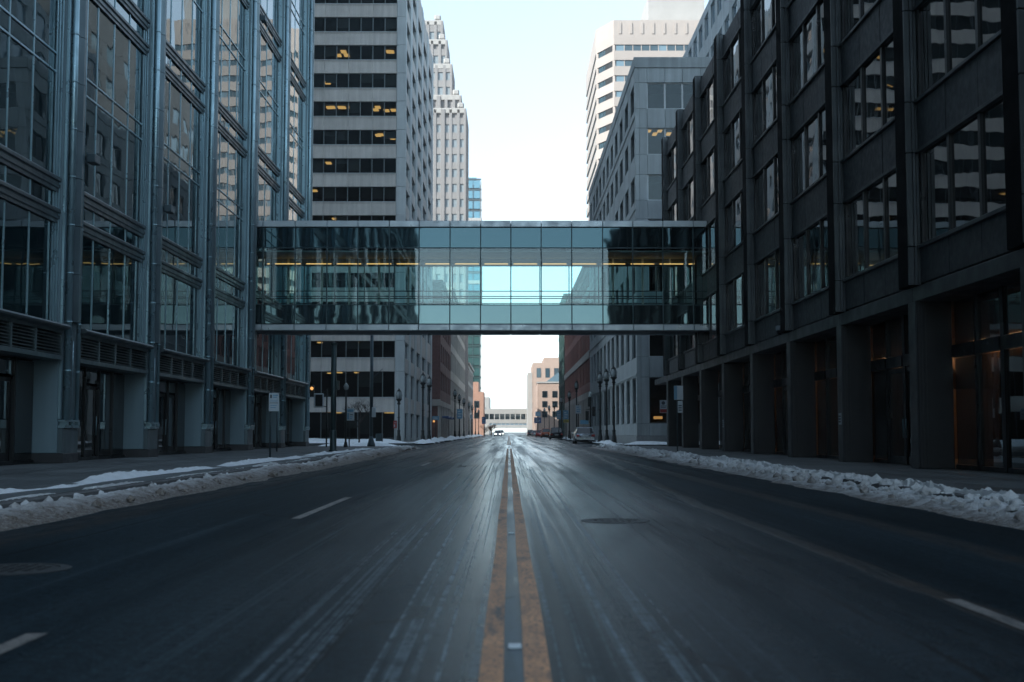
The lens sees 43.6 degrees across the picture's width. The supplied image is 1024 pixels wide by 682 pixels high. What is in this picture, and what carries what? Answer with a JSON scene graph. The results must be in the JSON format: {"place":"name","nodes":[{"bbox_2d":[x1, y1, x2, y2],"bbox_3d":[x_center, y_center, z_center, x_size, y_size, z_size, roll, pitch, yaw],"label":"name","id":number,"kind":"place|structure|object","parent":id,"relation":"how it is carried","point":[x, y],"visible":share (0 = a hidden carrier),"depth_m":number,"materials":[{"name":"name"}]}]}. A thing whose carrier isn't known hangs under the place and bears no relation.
{"place":"outdoors","nodes":[
{"label":"outdoors","id":0,"kind":"place"},
{"bbox_2d":[0,446,392,508],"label":"pavement","id":1,"kind":"structure","parent":0,"point":[32,476],"depth_m":29.99,"materials":[{"name":"concrete"}]},
{"bbox_2d":[0,448,370,493],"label":"snow strip","id":2,"kind":"object","parent":1,"relation":"on","point":[110,476],"visible":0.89,"depth_m":25.08,"materials":[{"name":"snow"}]},
{"bbox_2d":[269,392,278,456],"bbox_3d":[-8.089,2.831,43.470,0.340,2.230,0.098,0,-4,0],"label":"parking sign","id":3,"kind":"object","parent":1,"relation":"on","point":[273,401],"visible":0.96,"depth_m":43.47,"materials":[{"name":"metal"}]},
{"bbox_2d":[276,412,277,451],"bbox_3d":[-10.341,3.988,56.333,0.065,1.750,0.065,-2,-4,22],"label":"bollard post","id":4,"kind":"object","parent":1,"relation":"on","point":[276,431],"visible":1,"depth_m":56.31,"materials":[{"name":"metal"}]},
{"bbox_2d":[309,385,327,446],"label":"pedestrian signal","id":5,"kind":"object","parent":1,"relation":"on","point":[318,400],"visible":1,"depth_m":73.76,"materials":[{"name":"metal"}]},
{"bbox_2d":[329,342,339,450],"bbox_3d":[-7.968,2.492,57.348,0.450,4.880,0.400,0,-4,0],"label":"steel post","id":6,"kind":"object","parent":1,"relation":"on","point":[335,384],"visible":0.91,"depth_m":57.26,"materials":[{"name":"metal"}]},
{"bbox_2d":[343,383,348,446],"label":"slim street light","id":7,"kind":"object","parent":1,"relation":"on","point":[346,387],"visible":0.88,"depth_m":72.83,"materials":[{"name":"grey metal"}]},
{"bbox_2d":[347,407,353,446],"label":"bus stop sign","id":8,"kind":"object","parent":1,"relation":"on","point":[350,414],"visible":0.85,"depth_m":74.79,"materials":[{"name":"metal"}]},
{"bbox_2d":[319,441,396,445],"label":"snow patch","id":9,"kind":"object","parent":1,"relation":"on","point":[377,443],"visible":0.62,"depth_m":78.51,"materials":[{"name":"snow"}]},
{"bbox_2d":[367,335,381,445],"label":"traffic pole","id":10,"kind":"object","parent":1,"relation":"on","point":[371,442],"visible":0.86,"depth_m":76.86,"materials":[{"name":"metal"}]},
{"bbox_2d":[376,434,382,441],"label":"utility box","id":11,"kind":"object","parent":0,"point":[379,437],"visible":0.58,"depth_m":92.22,"materials":[{"name":"metal"}]},
{"bbox_2d":[309,434,490,444],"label":"pavement","id":12,"kind":"structure","parent":0,"point":[408,443],"depth_m":98.86,"materials":[{"name":"concrete"}]},
{"bbox_2d":[309,438,391,440],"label":"snow patch","id":13,"kind":"object","parent":12,"relation":"on","point":[315,439],"visible":0.12,"depth_m":115.70,"materials":[{"name":"snow"}]},
{"bbox_2d":[309,439,406,442],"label":"snow patch","id":14,"kind":"object","parent":12,"relation":"on","point":[356,441],"visible":0.21,"depth_m":99.58,"materials":[{"name":"snow"}]},
{"bbox_2d":[342,398,376,442],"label":"bare tree","id":15,"kind":"object","parent":12,"relation":"on","point":[364,407],"visible":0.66,"depth_m":97.90,"materials":[{"name":"brown plant"}]},
{"bbox_2d":[307,0,432,440],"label":"ribbon window tower","id":16,"kind":"structure","parent":12,"relation":"on","point":[373,119],"depth_m":122.50,"materials":[{"name":"concrete"}]},
{"bbox_2d":[416,415,417,437],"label":"window","id":17,"kind":"structure","parent":16,"relation":"in","point":[416,415],"depth_m":140.01,"materials":[{"name":"black"}]},
{"bbox_2d":[396,389,401,440],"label":"street lamp","id":18,"kind":"object","parent":12,"relation":"on","point":[398,399],"visible":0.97,"depth_m":104.73,"materials":[{"name":"black metal"}]},
{"bbox_2d":[420,373,425,439],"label":"street lamp","id":19,"kind":"object","parent":12,"relation":"on","point":[423,380],"visible":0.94,"depth_m":106.81,"materials":[{"name":"black metal"}]},
{"bbox_2d":[426,376,431,438],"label":"street lamp","id":20,"kind":"object","parent":12,"relation":"on","point":[429,382],"visible":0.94,"depth_m":115.78,"materials":[{"name":"black metal"}]},
{"bbox_2d":[432,415,438,437],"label":"street sign","id":21,"kind":"object","parent":12,"relation":"on","point":[435,417],"visible":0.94,"depth_m":165.09,"materials":[{"name":"metal"}]},
{"bbox_2d":[425,15,468,435],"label":"stepped stone tower","id":22,"kind":"structure","parent":12,"relation":"on","point":[450,162],"depth_m":271.81,"materials":[{"name":"grey"}]},
{"bbox_2d":[453,390,456,436],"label":"street lamp","id":23,"kind":"object","parent":12,"relation":"on","point":[454,393],"visible":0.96,"depth_m":171.66,"materials":[{"name":"black metal"}]},
{"bbox_2d":[462,399,465,435],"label":"street lamp","id":24,"kind":"object","parent":12,"relation":"on","point":[463,401],"visible":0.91,"depth_m":204.57,"materials":[{"name":"black metal"}]},
{"bbox_2d":[473,382,484,434],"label":"orange brick building","id":25,"kind":"structure","parent":12,"relation":"on","point":[478,399],"depth_m":335.60,"materials":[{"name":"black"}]},
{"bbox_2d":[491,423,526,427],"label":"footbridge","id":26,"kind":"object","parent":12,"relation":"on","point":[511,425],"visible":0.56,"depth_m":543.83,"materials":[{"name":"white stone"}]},
{"bbox_2d":[432,280,453,437],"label":"brown brick building","id":27,"kind":"structure","parent":0,"point":[441,376],"depth_m":171.14,"materials":[{"name":"black"}]},
{"bbox_2d":[446,287,464,435],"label":"beige stone building","id":28,"kind":"structure","parent":0,"point":[458,363],"depth_m":225.13,"materials":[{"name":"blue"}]},
{"bbox_2d":[468,362,473,434],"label":"stone building","id":29,"kind":"structure","parent":0,"point":[470,382],"depth_m":300.70,"materials":[{"name":"brown"}]},
{"bbox_2d":[468,177,481,391],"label":"blue glass tower","id":30,"kind":"structure","parent":0,"point":[475,341],"depth_m":402.45,"materials":[{"name":"teal"}]},
{"bbox_2d":[485,397,490,433],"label":"grey corner block","id":31,"kind":"structure","parent":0,"point":[487,402],"depth_m":474.56,"materials":[{"name":"concrete"}]},
{"bbox_2d":[0,434,1023,681],"bbox_3d":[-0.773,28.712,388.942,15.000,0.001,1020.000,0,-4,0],"label":"road","id":32,"kind":"structure","parent":0,"point":[384,572],"depth_m":8.65,"materials":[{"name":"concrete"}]},
{"bbox_2d":[0,633,47,653],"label":"lane marking","id":33,"kind":"object","parent":32,"relation":"on","point":[15,642],"visible":1,"depth_m":6.11,"materials":[{"name":"white paint"}]},
{"bbox_2d":[0,563,71,575],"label":"manhole cover","id":34,"kind":"object","parent":32,"relation":"on","point":[20,568],"visible":1,"depth_m":9.33,"materials":[{"name":"metal"}]},
{"bbox_2d":[0,445,417,531],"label":"snow bank","id":35,"kind":"structure","parent":32,"relation":"on","point":[33,514],"depth_m":19.39,"materials":[{"name":"snow"}]},
{"bbox_2d":[0,446,419,521],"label":"snow chunks","id":36,"kind":"object","parent":35,"relation":"on","point":[131,498],"visible":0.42,"depth_m":19.65,"materials":[{"name":"snow"}]},
{"bbox_2d":[291,497,350,518],"bbox_3d":[-2.503,2.226,17.229,0.110,0.001,4.900,0,-4,0],"label":"lane marking","id":37,"kind":"object","parent":32,"relation":"on","point":[319,509],"visible":1,"depth_m":16.75,"materials":[{"name":"white paint"}]},
{"bbox_2d":[410,434,482,443],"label":"snow bank","id":38,"kind":"structure","parent":32,"relation":"on","point":[434,440],"depth_m":132.36,"materials":[{"name":"snow"}]},
{"bbox_2d":[457,408,462,436],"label":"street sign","id":39,"kind":"object","parent":38,"relation":"on","point":[459,413],"visible":0.94,"depth_m":179.60,"materials":[{"name":"metal"}]},
{"bbox_2d":[487,424,496,435],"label":"tree","id":40,"kind":"object","parent":32,"relation":"on","point":[491,427],"visible":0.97,"depth_m":329.25,"materials":[{"name":"plant"}]},
{"bbox_2d":[479,449,508,681],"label":"yellow line","id":41,"kind":"object","parent":32,"relation":"on","point":[492,664],"visible":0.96,"depth_m":7.21,"materials":[{"name":"paint"}]},
{"bbox_2d":[494,430,501,435],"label":"moving car","id":42,"kind":"object","parent":32,"relation":"on","point":[497,433],"visible":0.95,"depth_m":307.49,"materials":[{"name":"white metal"}]},
{"bbox_2d":[508,643,521,648],"bbox_3d":[0.012,1.421,5.964,0.065,0.012,0.100,0,-4,0],"label":"road stud","id":43,"kind":"object","parent":32,"relation":"on","point":[514,645],"visible":1,"depth_m":5.94,"materials":[{"name":"plastic"}]},
{"bbox_2d":[510,449,551,681],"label":"yellow line","id":44,"kind":"object","parent":32,"relation":"on","point":[536,661],"visible":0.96,"depth_m":7.21,"materials":[{"name":"paint"}]},
{"bbox_2d":[534,417,540,429],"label":"event board","id":45,"kind":"object","parent":32,"relation":"on","point":[537,420],"visible":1,"depth_m":265.42,"materials":[{"name":"metal"}]},
{"bbox_2d":[540,428,549,437],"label":"parked car","id":46,"kind":"object","parent":32,"relation":"on","point":[545,432],"visible":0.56,"depth_m":224.28,"materials":[{"name":"red metal"}]},
{"bbox_2d":[548,427,562,438],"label":"parked car","id":47,"kind":"object","parent":32,"relation":"on","point":[553,431],"visible":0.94,"depth_m":175.37,"materials":[{"name":"black metal"}]},
{"bbox_2d":[557,410,560,438],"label":"parking board","id":48,"kind":"object","parent":32,"relation":"on","point":[558,414],"visible":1,"depth_m":169.65,"materials":[{"name":"metal"}]},
{"bbox_2d":[563,410,567,430],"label":"parking board","id":49,"kind":"object","parent":32,"relation":"on","point":[565,414],"visible":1,"depth_m":159.67,"materials":[{"name":"metal"}]},
{"bbox_2d":[572,427,595,443],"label":"parked car","id":50,"kind":"object","parent":32,"relation":"on","point":[584,434],"visible":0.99,"depth_m":112.00,"materials":[{"name":"silver metal"}]},
{"bbox_2d":[581,518,649,522],"bbox_3d":[1.164,2.025,14.446,0.780,0.014,0.780,0,-4,0],"label":"manhole cover","id":51,"kind":"object","parent":32,"relation":"on","point":[612,520],"visible":1,"depth_m":14.35,"materials":[{"name":"metal"}]},
{"bbox_2d":[587,444,1023,529],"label":"snow bank","id":52,"kind":"structure","parent":32,"relation":"on","point":[1004,517],"depth_m":19.48,"materials":[{"name":"snow"}]},
{"bbox_2d":[592,443,1023,519],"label":"snow chunks","id":53,"kind":"object","parent":52,"relation":"on","point":[1011,497],"visible":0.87,"depth_m":21.05,"materials":[{"name":"snow"}]},
{"bbox_2d":[944,599,1023,629],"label":"lane marking","id":54,"kind":"object","parent":32,"relation":"on","point":[995,615],"visible":1,"depth_m":7.05,"materials":[{"name":"white paint"}]},
{"bbox_2d":[558,293,567,436],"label":"green glass building","id":55,"kind":"structure","parent":0,"point":[561,339],"depth_m":211.82,"materials":[{"name":"blue"}]},
{"bbox_2d":[421,0,708,432],"label":"sky","id":56,"kind":"structure","parent":0,"point":[520,67],"materials":[{"name":"white"}]},
{"bbox_2d":[564,267,591,437],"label":"red brick building","id":57,"kind":"structure","parent":0,"point":[577,358],"depth_m":164.77,"materials":[{"name":"black"}]},
{"bbox_2d":[557,438,719,445],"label":"pavement","id":58,"kind":"structure","parent":0,"point":[631,445],"depth_m":87.74,"materials":[{"name":"concrete"}]},
{"bbox_2d":[527,357,558,431],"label":"pink brick tower","id":59,"kind":"structure","parent":58,"relation":"on","point":[546,369],"depth_m":380.48,"materials":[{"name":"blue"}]},
{"bbox_2d":[537,368,540,377],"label":"window","id":60,"kind":"structure","parent":59,"relation":"in","point":[538,369],"depth_m":380.27,"materials":[{"name":"blue"}]},
{"bbox_2d":[545,368,549,377],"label":"window","id":61,"kind":"structure","parent":59,"relation":"in","point":[547,370],"depth_m":380.27,"materials":[{"name":"blue"}]},
{"bbox_2d":[536,372,558,429],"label":"pink brick hall","id":62,"kind":"structure","parent":58,"relation":"on","point":[547,393],"depth_m":329.79,"materials":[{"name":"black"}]},
{"bbox_2d":[542,391,546,397],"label":"window","id":63,"kind":"structure","parent":62,"relation":"in","point":[544,393],"depth_m":329.82,"materials":[{"name":"black"}]},
{"bbox_2d":[552,391,556,397],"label":"window","id":64,"kind":"structure","parent":62,"relation":"in","point":[554,393],"depth_m":329.82,"materials":[{"name":"black"}]},
{"bbox_2d":[560,396,562,427],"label":"street lamp","id":65,"kind":"object","parent":58,"relation":"on","point":[561,400],"visible":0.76,"depth_m":184.69,"materials":[{"name":"black metal"}]},
{"bbox_2d":[567,391,570,438],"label":"street lamp","id":66,"kind":"object","parent":58,"relation":"on","point":[569,400],"visible":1,"depth_m":162.71,"materials":[{"name":"black metal"}]},
{"bbox_2d":[574,380,578,426],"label":"street lamp","id":67,"kind":"object","parent":58,"relation":"on","point":[576,386],"visible":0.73,"depth_m":145.86,"materials":[{"name":"black metal"}]},
{"bbox_2d":[575,404,580,426],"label":"lamp sign","id":68,"kind":"object","parent":58,"relation":"on","point":[578,409],"visible":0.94,"depth_m":143.74,"materials":[{"name":"metal"}]},
{"bbox_2d":[580,392,594,426],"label":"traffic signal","id":69,"kind":"object","parent":58,"relation":"on","point":[585,421],"visible":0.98,"depth_m":120.69,"materials":[{"name":"black metal"}]},
{"bbox_2d":[560,437,621,444],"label":"snow bank","id":70,"kind":"structure","parent":58,"relation":"on","point":[608,442],"depth_m":100.54,"materials":[{"name":"snow"}]},
{"bbox_2d":[597,372,602,441],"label":"street lamp","id":71,"kind":"object","parent":58,"relation":"on","point":[600,382],"visible":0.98,"depth_m":106.85,"materials":[{"name":"black metal"}]},
{"bbox_2d":[603,369,609,440],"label":"street lamp","id":72,"kind":"object","parent":58,"relation":"on","point":[606,376],"visible":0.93,"depth_m":102.86,"materials":[{"name":"black metal"}]},
{"bbox_2d":[610,365,617,442],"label":"street lamp","id":73,"kind":"object","parent":58,"relation":"on","point":[613,372],"visible":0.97,"depth_m":95.87,"materials":[{"name":"black metal"}]},
{"bbox_2d":[624,441,719,444],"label":"snow patch","id":74,"kind":"object","parent":58,"relation":"on","point":[647,443],"visible":0.3,"depth_m":88.03,"materials":[{"name":"snow"}]},
{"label":"low corner building","id":75,"kind":"object","parent":58,"relation":"on","visible":0},
{"bbox_2d":[485,409,526,422],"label":"footbridge","id":76,"kind":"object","parent":75,"relation":"on","point":[505,415],"visible":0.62,"depth_m":451.33,"materials":[{"name":"concrete"}]},
{"bbox_2d":[586,0,704,220],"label":"pale stone tower","id":77,"kind":"structure","parent":0,"point":[663,28],"depth_m":256.64,"materials":[{"name":"white"}]},
{"bbox_2d":[589,0,739,442],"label":"stone office building","id":78,"kind":"structure","parent":0,"point":[656,94],"depth_m":94.71,"materials":[{"name":"grey stone"}]},
{"bbox_2d":[609,390,609,424],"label":"window","id":79,"kind":"structure","parent":78,"relation":"in","point":[609,390],"depth_m":116.46,"materials":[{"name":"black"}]},
{"bbox_2d":[618,386,621,424],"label":"window","id":80,"kind":"structure","parent":78,"relation":"in","point":[618,386],"depth_m":107.10,"materials":[{"name":"black"}]},
{"bbox_2d":[623,384,623,423],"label":"window","id":81,"kind":"structure","parent":78,"relation":"in","point":[623,384],"depth_m":102.46,"materials":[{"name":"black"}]},
{"bbox_2d":[627,194,628,214],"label":"window","id":82,"kind":"structure","parent":78,"relation":"in","point":[627,194],"depth_m":98.84,"materials":[{"name":"black"}]},
{"bbox_2d":[628,381,629,423],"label":"window","id":83,"kind":"structure","parent":78,"relation":"in","point":[629,381],"depth_m":97.45,"materials":[{"name":"black"}]},
{"bbox_2d":[632,91,633,112],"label":"window","id":84,"kind":"structure","parent":78,"relation":"in","point":[633,91],"depth_m":94.36,"materials":[{"name":"black"}]},
{"bbox_2d":[633,180,634,203],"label":"window","id":85,"kind":"structure","parent":78,"relation":"in","point":[634,180],"depth_m":93.77,"materials":[{"name":"black"}]},
{"bbox_2d":[634,379,635,423],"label":"window","id":86,"kind":"structure","parent":78,"relation":"in","point":[634,379],"depth_m":92.83,"materials":[{"name":"black"}]},
{"bbox_2d":[634,335,635,357],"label":"window","id":87,"kind":"structure","parent":78,"relation":"in","point":[634,335],"depth_m":93.09,"materials":[{"name":"black"}]},
{"bbox_2d":[649,335,662,356],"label":"window","id":88,"kind":"structure","parent":78,"relation":"in","point":[649,335],"depth_m":90.34,"materials":[{"name":"black glass"}]},
{"bbox_2d":[647,129,664,154],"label":"window","id":89,"kind":"structure","parent":78,"relation":"in","point":[647,129],"depth_m":91.45,"materials":[{"name":"glass"}]},
{"bbox_2d":[647,83,664,108],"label":"window","id":90,"kind":"structure","parent":78,"relation":"in","point":[647,83],"depth_m":91.65,"materials":[{"name":"glass"}]},
{"bbox_2d":[649,377,666,422],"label":"window","id":91,"kind":"structure","parent":78,"relation":"in","point":[649,377],"depth_m":90.10,"materials":[{"name":"glass"}]},
{"bbox_2d":[665,83,681,108],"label":"window","id":92,"kind":"structure","parent":78,"relation":"in","point":[665,83],"depth_m":91.65,"materials":[{"name":"glass"}]},
{"bbox_2d":[682,83,692,108],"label":"window","id":93,"kind":"structure","parent":78,"relation":"in","point":[682,83],"depth_m":91.68,"materials":[{"name":"grey metal"}]},
{"bbox_2d":[700,28,702,47],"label":"window","id":94,"kind":"structure","parent":78,"relation":"in","point":[701,43],"depth_m":122.20,"materials":[{"name":"grey"}]},
{"bbox_2d":[706,15,708,37],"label":"window","id":95,"kind":"structure","parent":78,"relation":"in","point":[707,33],"depth_m":118.49,"materials":[{"name":"grey"}]},
{"bbox_2d":[712,1,714,25],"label":"window","id":96,"kind":"structure","parent":78,"relation":"in","point":[713,6],"depth_m":115.02,"materials":[{"name":"blue"}]},
{"bbox_2d":[622,446,1023,505],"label":"pavement","id":97,"kind":"structure","parent":0,"point":[975,480],"depth_m":27.75,"materials":[{"name":"concrete"}]},
{"bbox_2d":[674,385,682,450],"bbox_3d":[7.369,3.405,56.589,0.400,2.950,0.117,0,-4,0],"label":"street sign","id":98,"kind":"object","parent":97,"relation":"on","point":[678,392],"visible":1,"depth_m":56.62,"materials":[{"name":"metal"}]},
{"label":"ground","id":99,"kind":"structure","parent":0,"visible":0},
{"bbox_2d":[0,0,314,465],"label":"glass office building","id":100,"kind":"structure","parent":99,"relation":"on","point":[156,160],"depth_m":44.01,"materials":[{"name":"glass"}]},
{"bbox_2d":[0,376,10,461],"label":"door","id":101,"kind":"structure","parent":100,"relation":"in","point":[4,381],"depth_m":33.29,"materials":[{"name":"black glass"}]},
{"bbox_2d":[85,385,96,456],"bbox_3d":[-13.218,2.538,39.988,0.144,2.280,1.280,0,-4,0],"label":"door","id":102,"kind":"structure","parent":100,"relation":"in","point":[90,390],"depth_m":40.13,"materials":[{"name":"black glass"}]},
{"bbox_2d":[158,394,165,452],"bbox_3d":[-13.239,3.125,48.227,0.144,2.280,1.256,0,-4,0],"label":"door","id":103,"kind":"structure","parent":100,"relation":"in","point":[162,429],"depth_m":48.39,"materials":[{"name":"black glass"}]},
{"bbox_2d":[164,394,174,451],"bbox_3d":[-13.277,3.221,49.579,0.075,2.280,1.256,0,-4,0],"label":"door","id":104,"kind":"structure","parent":100,"relation":"in","point":[171,397],"depth_m":49.77,"materials":[{"name":"black glass"}]},
{"bbox_2d":[211,400,215,448],"bbox_3d":[-13.260,3.717,56.531,0.144,2.280,1.306,0,-4,0],"label":"door","id":105,"kind":"structure","parent":100,"relation":"in","point":[213,430],"depth_m":56.85,"materials":[{"name":"black glass"}]},
{"bbox_2d":[253,404,258,446],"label":"door","id":106,"kind":"structure","parent":100,"relation":"in","point":[257,406],"depth_m":66.79,"materials":[{"name":"black glass"}]},
{"bbox_2d":[655,0,1023,473],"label":"dark office block","id":107,"kind":"structure","parent":99,"relation":"on","point":[844,179],"depth_m":36.58,"materials":[{"name":"stone"}]},
{"bbox_2d":[255,221,708,334],"bbox_3d":[-1.633,-3.085,63.852,23.750,5.370,3.150,0,-4,0],"label":"glass skyway","id":108,"kind":"object","parent":107,"relation":"attached to","point":[568,244],"visible":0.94,"depth_m":62.52,"materials":[{"name":"glass"}]},
{"bbox_2d":[776,325,781,334],"bbox_3d":[9.507,-0.396,45.314,0.300,0.370,0.266,0,-4,0],"label":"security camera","id":109,"kind":"object","parent":107,"relation":"attached to","point":[778,329],"visible":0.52,"depth_m":45.20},
{"bbox_2d":[783,386,787,454],"bbox_3d":[10.340,2.970,47.881,0.060,2.560,1.310,0,-4,0],"label":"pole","id":110,"kind":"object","parent":107,"relation":"in","point":[784,388],"depth_m":48.36,"materials":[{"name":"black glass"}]},
{"bbox_2d":[888,367,904,463],"bbox_3d":[10.347,2.009,34.385,0.114,2.560,1.410,0,-4,0],"label":"door","id":111,"kind":"structure","parent":107,"relation":"in","point":[895,376],"depth_m":34.52,"materials":[{"name":"black glass"}]},
{"bbox_2d":[905,366,911,464],"bbox_3d":[10.351,1.900,32.859,0.114,2.560,1.410,0,-4,0],"label":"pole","id":112,"kind":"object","parent":107,"relation":"in","point":[907,424],"depth_m":33.42,"materials":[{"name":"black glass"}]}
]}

